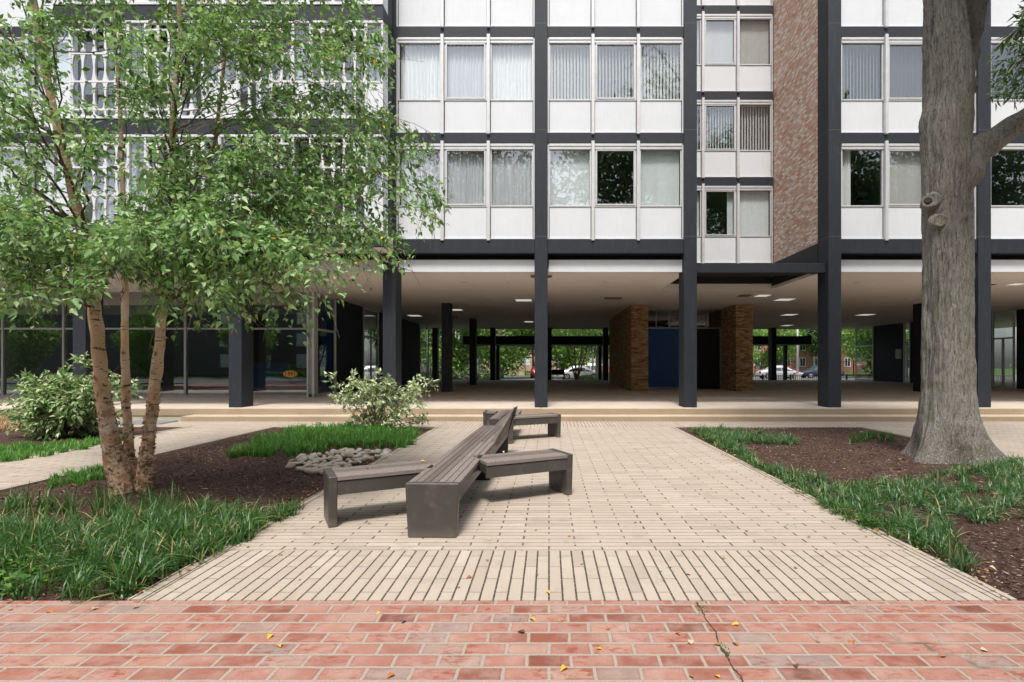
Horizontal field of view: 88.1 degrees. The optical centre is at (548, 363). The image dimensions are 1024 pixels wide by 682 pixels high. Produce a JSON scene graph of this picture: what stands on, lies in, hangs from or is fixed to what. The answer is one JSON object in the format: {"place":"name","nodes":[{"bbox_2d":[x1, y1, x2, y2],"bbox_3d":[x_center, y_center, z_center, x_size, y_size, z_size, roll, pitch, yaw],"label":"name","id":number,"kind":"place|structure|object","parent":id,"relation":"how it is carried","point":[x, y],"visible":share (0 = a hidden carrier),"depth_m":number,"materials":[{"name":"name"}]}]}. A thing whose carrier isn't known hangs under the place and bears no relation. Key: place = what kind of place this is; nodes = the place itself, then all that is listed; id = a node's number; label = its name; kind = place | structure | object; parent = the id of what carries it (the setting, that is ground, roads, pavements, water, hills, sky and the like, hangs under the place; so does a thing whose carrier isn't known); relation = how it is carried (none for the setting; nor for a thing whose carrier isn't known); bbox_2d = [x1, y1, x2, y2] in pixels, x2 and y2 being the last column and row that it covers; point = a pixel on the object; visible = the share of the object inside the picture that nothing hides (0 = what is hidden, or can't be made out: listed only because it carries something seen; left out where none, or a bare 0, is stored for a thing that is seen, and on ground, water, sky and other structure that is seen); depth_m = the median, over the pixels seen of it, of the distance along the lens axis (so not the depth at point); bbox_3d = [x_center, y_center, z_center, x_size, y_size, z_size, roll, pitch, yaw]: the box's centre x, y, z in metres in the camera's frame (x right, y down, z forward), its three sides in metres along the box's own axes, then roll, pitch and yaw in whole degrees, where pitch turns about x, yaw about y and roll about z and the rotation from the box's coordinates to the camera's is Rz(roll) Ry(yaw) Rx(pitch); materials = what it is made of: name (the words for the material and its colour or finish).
{"place":"outdoors","nodes":[
{"label":"outdoors","id":0,"kind":"place"},
{"bbox_2d":[0,415,29,430],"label":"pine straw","id":1,"kind":"object","parent":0,"point":[4,425],"visible":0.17,"depth_m":11.65,"materials":[{"name":"plant"}]},
{"bbox_2d":[0,427,181,452],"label":"mulch bed","id":2,"kind":"object","parent":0,"point":[11,437],"visible":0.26,"depth_m":10.57,"materials":[{"name":"brown soil"}]},
{"bbox_2d":[15,426,98,436],"bbox_3d":[-10.552,1.365,11.393,3.626,0.239,1.420,0,0,42],"label":"ground cover","id":3,"kind":"object","parent":2,"relation":"on","point":[71,431],"visible":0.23,"depth_m":10.50,"materials":[{"name":"green plant"}]},
{"bbox_2d":[0,433,122,461],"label":"grass patch","id":4,"kind":"object","parent":2,"relation":"on","point":[24,450],"visible":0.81,"depth_m":8.69,"materials":[{"name":"plant"}]},
{"bbox_2d":[0,351,142,441],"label":"variegated shrub","id":5,"kind":"object","parent":2,"relation":"on","point":[58,403],"visible":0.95,"depth_m":10.17,"materials":[{"name":"green plant"}]},
{"bbox_2d":[0,427,430,600],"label":"mulch bed","id":6,"kind":"object","parent":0,"point":[282,471],"visible":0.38,"depth_m":6.44,"materials":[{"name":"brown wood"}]},
{"bbox_2d":[0,544,62,595],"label":"ground cover","id":7,"kind":"object","parent":6,"relation":"on","point":[19,575],"visible":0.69,"depth_m":3.48,"materials":[{"name":"green plant"}]},
{"bbox_2d":[41,462,105,487],"bbox_3d":[-5.995,1.405,6.758,0.676,0.137,1.207,0,0,-29],"label":"grass patch","id":8,"kind":"object","parent":6,"relation":"on","point":[80,476],"visible":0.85,"depth_m":6.62,"materials":[{"name":"plant"}]},
{"bbox_2d":[0,476,185,521],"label":"liriope","id":9,"kind":"object","parent":6,"relation":"on","point":[14,504],"visible":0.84,"depth_m":5.17,"materials":[{"name":"plant"}]},
{"bbox_2d":[0,488,285,608],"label":"liriope","id":10,"kind":"object","parent":6,"relation":"on","point":[113,535],"visible":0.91,"depth_m":4.01,"materials":[{"name":"plant"}]},
{"bbox_2d":[1,493,306,601],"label":"liriope","id":11,"kind":"object","parent":6,"relation":"on","point":[245,533],"visible":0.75,"depth_m":3.75,"materials":[{"name":"plant"}]},
{"bbox_2d":[0,0,454,495],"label":"birch tree","id":12,"kind":"object","parent":6,"relation":"on","point":[206,244],"visible":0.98,"depth_m":5.34,"materials":[{"name":"green plant"}]},
{"bbox_2d":[278,421,320,438],"bbox_3d":[-5.174,1.383,10.925,0.763,0.184,2.808,0,0,-19],"label":"ground cover","id":13,"kind":"object","parent":6,"relation":"on","point":[295,426],"visible":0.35,"depth_m":11.45,"materials":[{"name":"green plant"}]},
{"bbox_2d":[188,427,432,449],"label":"mulch chips","id":14,"kind":"object","parent":6,"relation":"on","point":[224,447],"visible":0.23,"depth_m":9.48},
{"bbox_2d":[225,419,424,458],"bbox_3d":[-4.036,1.351,10.214,3.266,0.289,3.779,0,0,-18],"label":"grass patch","id":15,"kind":"object","parent":6,"relation":"on","point":[290,443],"visible":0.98,"depth_m":9.46,"materials":[{"name":"plant"}]},
{"bbox_2d":[322,367,439,429],"bbox_3d":[-3.639,0.855,11.421,2.578,1.619,1.160,0,0,0],"label":"variegated shrub","id":16,"kind":"object","parent":6,"relation":"on","point":[380,418],"visible":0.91,"depth_m":11.36,"materials":[{"name":"green plant"}]},
{"bbox_2d":[110,448,1017,596],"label":"leaf litter","id":17,"kind":"object","parent":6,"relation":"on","point":[978,571],"visible":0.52,"depth_m":4.08,"materials":[{"name":"plant"}]},
{"bbox_2d":[0,0,1023,406],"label":"apartment building","id":18,"kind":"structure","parent":0,"point":[678,176],"depth_m":14.27,"materials":[{"name":"white paint"}]},
{"bbox_2d":[0,144,24,202],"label":"window","id":19,"kind":"structure","parent":18,"relation":"in","point":[10,154],"depth_m":14.26,"materials":[{"name":"metal"}]},
{"bbox_2d":[0,37,24,98],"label":"window","id":20,"kind":"structure","parent":18,"relation":"in","point":[16,67],"depth_m":14.26,"materials":[{"name":"metal"}]},
{"bbox_2d":[30,144,67,206],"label":"window","id":21,"kind":"structure","parent":18,"relation":"in","point":[61,183],"depth_m":14.27,"materials":[{"name":"metal"}]},
{"bbox_2d":[31,37,68,100],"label":"window","id":22,"kind":"structure","parent":18,"relation":"in","point":[64,66],"depth_m":14.27,"materials":[{"name":"metal"}]},
{"bbox_2d":[283,370,297,376],"bbox_3d":[-9.040,0.360,18.432,0.510,0.250,0.020,0,0,0],"label":"address sign","id":23,"kind":"object","parent":18,"relation":"attached to","point":[290,373],"visible":1,"depth_m":18.43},
{"bbox_2d":[316,293,335,396],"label":"window","id":24,"kind":"structure","parent":18,"relation":"in","point":[317,329],"depth_m":19.24,"materials":[{"name":"glass"}]},
{"bbox_2d":[363,307,378,387],"bbox_3d":[-8.220,-0.667,24.355,0.080,3.674,2.090,0,0,0],"label":"door","id":25,"kind":"structure","parent":18,"relation":"in","point":[377,312],"depth_m":24.35,"materials":[{"name":"metal"}]},
{"bbox_2d":[398,144,439,206],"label":"window","id":26,"kind":"structure","parent":18,"relation":"in","point":[433,168],"depth_m":14.26,"materials":[{"name":"glass"}]},
{"bbox_2d":[398,37,439,100],"bbox_3d":[-3.464,-7.873,14.193,1.146,1.677,0.237,0,0,0],"label":"window","id":27,"kind":"structure","parent":18,"relation":"in","point":[420,81],"depth_m":14.26,"materials":[{"name":"metal"}]},
{"bbox_2d":[420,324,428,381],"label":"window","id":28,"kind":"structure","parent":18,"relation":"in","point":[427,345],"depth_m":35.84,"materials":[{"name":"metal"}]},
{"bbox_2d":[444,144,486,206],"bbox_3d":[-2.230,-5.034,14.194,1.141,1.677,0.237,0,0,0],"label":"window","id":29,"kind":"structure","parent":18,"relation":"in","point":[465,169],"depth_m":14.26,"materials":[{"name":"metal"}]},
{"bbox_2d":[444,37,486,100],"bbox_3d":[-2.230,-7.873,14.194,1.141,1.677,0.238,0,0,0],"label":"window","id":30,"kind":"structure","parent":18,"relation":"in","point":[465,68],"depth_m":14.26,"materials":[{"name":"metal"}]},
{"bbox_2d":[490,144,532,206],"bbox_3d":[-0.996,-5.034,14.194,1.146,1.677,0.238,0,0,0],"label":"window","id":31,"kind":"structure","parent":18,"relation":"in","point":[511,173],"depth_m":14.26,"materials":[{"name":"glass"}]},
{"bbox_2d":[490,37,532,100],"bbox_3d":[-0.996,-7.873,14.194,1.146,1.677,0.239,0,0,0],"label":"window","id":32,"kind":"structure","parent":18,"relation":"in","point":[511,68],"depth_m":14.26,"materials":[{"name":"metal"}]},
{"bbox_2d":[549,144,590,206],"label":"window","id":33,"kind":"structure","parent":18,"relation":"in","point":[569,171],"depth_m":14.27,"materials":[{"name":"glass"}]},
{"bbox_2d":[549,37,590,101],"bbox_3d":[0.565,-7.873,14.185,1.125,1.677,0.220,0,0,0],"label":"window","id":34,"kind":"structure","parent":18,"relation":"in","point":[558,42],"depth_m":14.26,"materials":[{"name":"metal"}]},
{"bbox_2d":[595,144,636,206],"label":"window","id":35,"kind":"structure","parent":18,"relation":"in","point":[598,147],"depth_m":14.10,"materials":[{"name":"metal"}]},
{"bbox_2d":[595,37,636,100],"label":"window","id":36,"kind":"structure","parent":18,"relation":"in","point":[600,42],"depth_m":14.25,"materials":[{"name":"metal"}]},
{"bbox_2d":[640,144,681,206],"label":"window","id":37,"kind":"structure","parent":18,"relation":"in","point":[659,170],"depth_m":14.27,"materials":[{"name":"glass"}]},
{"bbox_2d":[640,37,681,100],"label":"window","id":38,"kind":"structure","parent":18,"relation":"in","point":[654,42],"depth_m":14.26,"materials":[{"name":"metal"}]},
{"bbox_2d":[697,186,701,236],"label":"window","id":39,"kind":"structure","parent":18,"relation":"in","point":[698,187],"depth_m":17.62,"materials":[{"name":"metal"}]},
{"bbox_2d":[697,100,701,150],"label":"window","id":40,"kind":"structure","parent":18,"relation":"in","point":[698,101],"depth_m":17.47,"materials":[{"name":"metal"}]},
{"bbox_2d":[697,14,701,65],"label":"window","id":41,"kind":"structure","parent":18,"relation":"in","point":[698,15],"depth_m":17.62,"materials":[{"name":"metal"}]},
{"bbox_2d":[705,186,736,236],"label":"window","id":42,"kind":"structure","parent":18,"relation":"in","point":[731,190],"depth_m":17.46,"materials":[{"name":"metal"}]},
{"bbox_2d":[705,100,736,150],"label":"window","id":43,"kind":"structure","parent":18,"relation":"in","point":[708,103],"depth_m":17.59,"materials":[{"name":"metal"}]},
{"bbox_2d":[705,14,736,65],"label":"window","id":44,"kind":"structure","parent":18,"relation":"in","point":[720,29],"depth_m":17.62,"materials":[{"name":"glass"}]},
{"bbox_2d":[740,186,771,236],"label":"window","id":45,"kind":"structure","parent":18,"relation":"in","point":[753,199],"depth_m":17.62,"materials":[{"name":"metal"}]},
{"bbox_2d":[740,100,771,150],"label":"window","id":46,"kind":"structure","parent":18,"relation":"in","point":[743,103],"depth_m":17.61,"materials":[{"name":"metal"}]},
{"bbox_2d":[740,14,771,65],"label":"window","id":47,"kind":"structure","parent":18,"relation":"in","point":[753,34],"depth_m":17.62,"materials":[{"name":"metal"}]},
{"bbox_2d":[841,144,883,206],"bbox_3d":[8.382,-5.034,14.194,1.128,1.677,0.239,0,0,0],"label":"window","id":48,"kind":"structure","parent":18,"relation":"in","point":[846,155],"depth_m":14.13,"materials":[{"name":"metal"}]},
{"bbox_2d":[841,37,883,100],"bbox_3d":[8.382,-7.873,14.187,1.128,1.677,0.225,0,0,0],"label":"window","id":49,"kind":"structure","parent":18,"relation":"in","point":[847,42],"depth_m":14.13,"materials":[{"name":"metal"}]},
{"bbox_2d":[855,326,873,380],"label":"window","id":50,"kind":"structure","parent":18,"relation":"in","point":[856,346],"depth_m":37.10,"materials":[{"name":"metal"}]},
{"bbox_2d":[895,349,901,358],"bbox_3d":[21.765,-0.600,32.850,0.050,0.600,0.500,0,0,0],"label":"notice","id":51,"kind":"object","parent":18,"relation":"attached to","point":[898,353],"visible":1,"depth_m":32.81,"materials":[{"name":"white paper"}]},
{"bbox_2d":[889,144,920,206],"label":"window","id":52,"kind":"structure","parent":18,"relation":"in","point":[904,159],"depth_m":14.27,"materials":[{"name":"metal"}]},
{"bbox_2d":[889,37,922,100],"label":"window","id":53,"kind":"structure","parent":18,"relation":"in","point":[905,63],"depth_m":14.26,"materials":[{"name":"metal"}]},
{"bbox_2d":[903,322,910,382],"bbox_3d":[21.800,-0.667,32.105,0.080,3.674,0.590,0,0,0],"label":"door","id":54,"kind":"structure","parent":18,"relation":"in","point":[904,343],"depth_m":32.06,"materials":[{"name":"glass"}]},
{"bbox_2d":[991,310,1014,388],"bbox_3d":[21.800,-0.667,25.325,0.080,3.674,1.250,0,0,0],"label":"door","id":55,"kind":"structure","parent":18,"relation":"in","point":[992,314],"depth_m":25.32,"materials":[{"name":"metal"}]},
{"bbox_2d":[991,144,1023,206],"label":"window","id":56,"kind":"structure","parent":18,"relation":"in","point":[1009,146],"depth_m":14.09,"materials":[{"name":"metal"}]},
{"bbox_2d":[991,37,1023,100],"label":"window","id":57,"kind":"structure","parent":18,"relation":"in","point":[993,39],"depth_m":14.09,"materials":[{"name":"metal"}]},
{"bbox_2d":[0,601,1023,681],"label":"brick pavement","id":58,"kind":"structure","parent":0,"point":[349,641],"depth_m":2.75,"materials":[{"name":"brick"}]},
{"bbox_2d":[696,601,743,681],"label":"moss","id":59,"kind":"object","parent":58,"relation":"on","point":[724,651],"visible":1,"depth_m":2.66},
{"bbox_2d":[0,380,1023,407],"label":"terrace","id":60,"kind":"structure","parent":0,"point":[606,394],"depth_m":18.72,"materials":[{"name":"concrete"}]},
{"bbox_2d":[0,408,1023,421],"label":"terrace edge","id":61,"kind":"object","parent":60,"relation":"attached to","point":[178,418],"visible":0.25,"depth_m":13.72,"materials":[{"name":"concrete"}]},
{"bbox_2d":[552,370,564,379],"bbox_3d":[0.650,0.795,36.715,0.900,0.750,0.430,0,0,0],"label":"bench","id":62,"kind":"object","parent":60,"relation":"on","point":[558,372],"visible":0.93,"depth_m":36.88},
{"bbox_2d":[0,422,1023,487],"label":"side path","id":63,"kind":"structure","parent":0,"point":[1007,438],"depth_m":10.48,"materials":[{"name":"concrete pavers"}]},
{"bbox_2d":[2,420,177,424],"bbox_3d":[-11.575,1.445,12.830,4.650,0.050,0.660,0,0,0],"label":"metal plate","id":64,"kind":"object","parent":63,"relation":"on","point":[139,422],"visible":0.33,"depth_m":12.92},
{"bbox_2d":[425,421,681,426],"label":"cross path","id":65,"kind":"structure","parent":0,"point":[571,423],"depth_m":12.54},
{"bbox_2d":[227,427,906,550],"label":"paver path","id":66,"kind":"structure","parent":0,"point":[624,479],"depth_m":5.20,"materials":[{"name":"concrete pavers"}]},
{"bbox_2d":[324,406,572,537],"bbox_3d":[-0.647,1.063,6.383,2.073,0.773,4.137,0,0,17],"label":"bench","id":67,"kind":"object","parent":66,"relation":"on","point":[436,490],"visible":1,"depth_m":4.93,"materials":[{"name":"grey wood"}]},
{"bbox_2d":[483,410,560,443],"bbox_3d":[-0.561,1.223,10.470,1.597,0.454,1.910,0,0,0],"label":"bench","id":68,"kind":"object","parent":66,"relation":"on","point":[552,421],"visible":0.73,"depth_m":10.24,"materials":[{"name":"grey wood"}]},
{"bbox_2d":[141,551,1002,600],"bbox_3d":[0.140,1.550,3.657,5.280,0.201,0.856,0,0,0],"label":"paver band","id":69,"kind":"object","parent":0,"point":[560,576],"visible":0.71,"depth_m":3.57,"materials":[{"name":"concrete"}]},
{"bbox_2d":[364,376,1015,379],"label":"parking lot","id":70,"kind":"structure","parent":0,"point":[560,378],"depth_m":57.78,"materials":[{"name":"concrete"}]},
{"bbox_2d":[364,365,375,377],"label":"parked car","id":71,"kind":"object","parent":70,"relation":"on","point":[367,369],"visible":0.06,"depth_m":52.08,"materials":[{"name":"white paint"}]},
{"bbox_2d":[420,365,441,379],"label":"parked car","id":72,"kind":"object","parent":70,"relation":"on","point":[423,369],"visible":0.07,"depth_m":51.75,"materials":[{"name":"paint"}]},
{"bbox_2d":[420,329,455,365],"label":"shade tree","id":73,"kind":"object","parent":70,"relation":"on","point":[423,361],"visible":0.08,"depth_m":59.40,"materials":[{"name":"plant"}]},
{"bbox_2d":[420,329,496,378],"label":"shade tree","id":74,"kind":"object","parent":70,"relation":"on","point":[460,355],"visible":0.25,"depth_m":51.26,"materials":[{"name":"plant"}]},
{"bbox_2d":[463,329,529,377],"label":"shade tree","id":75,"kind":"object","parent":70,"relation":"on","point":[509,352],"visible":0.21,"depth_m":55.21,"materials":[{"name":"plant"}]},
{"bbox_2d":[509,329,534,365],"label":"shade tree","id":76,"kind":"object","parent":70,"relation":"on","point":[530,347],"visible":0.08,"depth_m":59.14,"materials":[{"name":"plant"}]},
{"bbox_2d":[530,329,595,375],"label":"shade tree","id":77,"kind":"object","parent":70,"relation":"on","point":[563,364],"visible":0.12,"depth_m":56.73,"materials":[{"name":"plant"}]},
{"bbox_2d":[556,365,594,379],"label":"parked car","id":78,"kind":"object","parent":70,"relation":"on","point":[585,370],"visible":0.42,"depth_m":54.18,"materials":[{"name":"white paint"}]},
{"bbox_2d":[564,329,608,379],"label":"shade tree","id":79,"kind":"object","parent":70,"relation":"on","point":[596,361],"visible":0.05,"depth_m":49.11,"materials":[{"name":"plant"}]},
{"bbox_2d":[753,329,767,362],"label":"shade tree","id":80,"kind":"object","parent":70,"relation":"on","point":[760,332],"visible":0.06,"depth_m":64.08,"materials":[{"name":"plant"}]},
{"bbox_2d":[754,365,801,378],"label":"parked car","id":81,"kind":"object","parent":70,"relation":"on","point":[779,371],"visible":0.52,"depth_m":57.18,"materials":[{"name":"silver metal"}]},
{"bbox_2d":[794,329,800,379],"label":"lamp pole","id":82,"kind":"object","parent":70,"relation":"on","point":[797,359],"visible":0.5,"depth_m":51.92,"materials":[{"name":"metal"}]},
{"bbox_2d":[799,365,844,377],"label":"parked car","id":83,"kind":"object","parent":70,"relation":"on","point":[812,370],"visible":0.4,"depth_m":58.70,"materials":[{"name":"blue paint"}]},
{"bbox_2d":[842,329,908,362],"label":"shade tree","id":84,"kind":"object","parent":70,"relation":"on","point":[864,336],"visible":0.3,"depth_m":58.53,"materials":[{"name":"plant"}]},
{"bbox_2d":[364,367,1015,375],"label":"ground","id":85,"kind":"structure","parent":0,"point":[996,369],"depth_m":125.61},
{"bbox_2d":[456,372,484,379],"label":"shrub","id":86,"kind":"object","parent":85,"relation":"on","point":[465,377],"visible":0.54,"depth_m":44.84,"materials":[{"name":"green plant"}]},
{"bbox_2d":[0,426,1016,600],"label":"paver edging","id":87,"kind":"object","parent":85,"relation":"on","point":[139,596],"visible":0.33,"depth_m":5.52,"materials":[{"name":"concrete"}]},
{"bbox_2d":[182,415,1023,416],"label":"step","id":88,"kind":"object","parent":85,"relation":"on","point":[602,416],"visible":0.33,"depth_m":13.21,"materials":[{"name":"concrete"}]},
{"bbox_2d":[0,409,1023,421],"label":"step riser","id":89,"kind":"object","parent":88,"relation":"on","point":[166,412],"visible":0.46,"depth_m":13.70,"materials":[{"name":"concrete"}]},
{"bbox_2d":[841,329,908,376],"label":"shade tree","id":90,"kind":"object","parent":85,"relation":"on","point":[869,363],"visible":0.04,"depth_m":65.87,"materials":[{"name":"plant"}]},
{"bbox_2d":[364,327,1015,368],"label":"sky","id":91,"kind":"structure","parent":0,"point":[998,332],"materials":[{"name":"white"}]},
{"bbox_2d":[462,370,1015,374],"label":"lawn","id":92,"kind":"structure","parent":0,"point":[995,372],"depth_m":89.96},
{"bbox_2d":[364,329,421,352],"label":"shade tree","id":93,"kind":"object","parent":92,"relation":"on","point":[371,333],"visible":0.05,"depth_m":82.25,"materials":[{"name":"plant"}]},
{"bbox_2d":[482,346,595,370],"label":"townhouse","id":94,"kind":"structure","parent":92,"relation":"on","point":[529,364],"depth_m":110.00,"materials":[{"name":"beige brick"}]},
{"bbox_2d":[509,329,602,379],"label":"crape myrtle","id":95,"kind":"object","parent":92,"relation":"on","point":[576,373],"visible":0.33,"depth_m":41.95,"materials":[{"name":"green plant"}]},
{"bbox_2d":[463,336,810,379],"bbox_3d":[6.450,-0.130,40.200,25.500,3.760,3.200,0,0,0],"label":"canopy","id":96,"kind":"object","parent":92,"relation":"on","point":[784,341],"visible":0.5,"depth_m":38.60,"materials":[{"name":"metal"}]},
{"bbox_2d":[753,329,806,368],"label":"shade tree","id":97,"kind":"object","parent":92,"relation":"on","point":[781,332],"visible":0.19,"depth_m":70.48,"materials":[{"name":"plant"}]},
{"bbox_2d":[753,332,854,371],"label":"townhouse","id":98,"kind":"structure","parent":92,"relation":"on","point":[808,361],"depth_m":95.00,"materials":[{"name":"red brick"}]},
{"bbox_2d":[798,329,843,358],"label":"shade tree","id":99,"kind":"object","parent":92,"relation":"on","point":[813,333],"visible":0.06,"depth_m":90.07,"materials":[{"name":"plant"}]},
{"bbox_2d":[753,360,908,374],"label":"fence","id":100,"kind":"object","parent":92,"relation":"on","point":[815,363],"visible":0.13,"depth_m":68.59,"materials":[{"name":"metal"}]},
{"bbox_2d":[753,374,1012,379],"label":"fence","id":101,"kind":"object","parent":92,"relation":"on","point":[790,375],"visible":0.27,"depth_m":45.38,"materials":[{"name":"metal"}]},
{"bbox_2d":[678,427,1023,600],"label":"mulch bed","id":102,"kind":"object","parent":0,"point":[1005,557],"visible":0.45,"depth_m":7.03,"materials":[{"name":"brown soil"}]},
{"bbox_2d":[682,427,907,449],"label":"mulch chips","id":103,"kind":"object","parent":102,"relation":"on","point":[846,431],"visible":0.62,"depth_m":9.76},
{"bbox_2d":[685,426,941,552],"bbox_3d":[3.107,1.389,7.756,0.918,0.207,7.400,0,0,3],"label":"liriope","id":104,"kind":"object","parent":102,"relation":"on","point":[865,518],"visible":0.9,"depth_m":5.10,"materials":[{"name":"plant"}]},
{"bbox_2d":[694,422,1023,540],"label":"liriope","id":105,"kind":"object","parent":102,"relation":"on","point":[915,492],"visible":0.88,"depth_m":5.89,"materials":[{"name":"plant"}]},
{"bbox_2d":[848,428,897,442],"bbox_3d":[6.254,1.379,10.231,0.867,0.231,1.466,0,0,30],"label":"liriope","id":106,"kind":"object","parent":102,"relation":"on","point":[865,437],"visible":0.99,"depth_m":10.07,"materials":[{"name":"plant"}]},
{"bbox_2d":[911,513,991,574],"bbox_3d":[3.103,1.374,4.118,0.435,0.225,1.350,0,0,27],"label":"liriope","id":107,"kind":"object","parent":102,"relation":"on","point":[944,533],"visible":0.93,"depth_m":4.05,"materials":[{"name":"plant"}]},
{"bbox_2d":[900,0,1023,464],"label":"oak tree","id":108,"kind":"object","parent":102,"relation":"on","point":[955,157],"visible":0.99,"depth_m":7.88,"materials":[{"name":"grey plant"}]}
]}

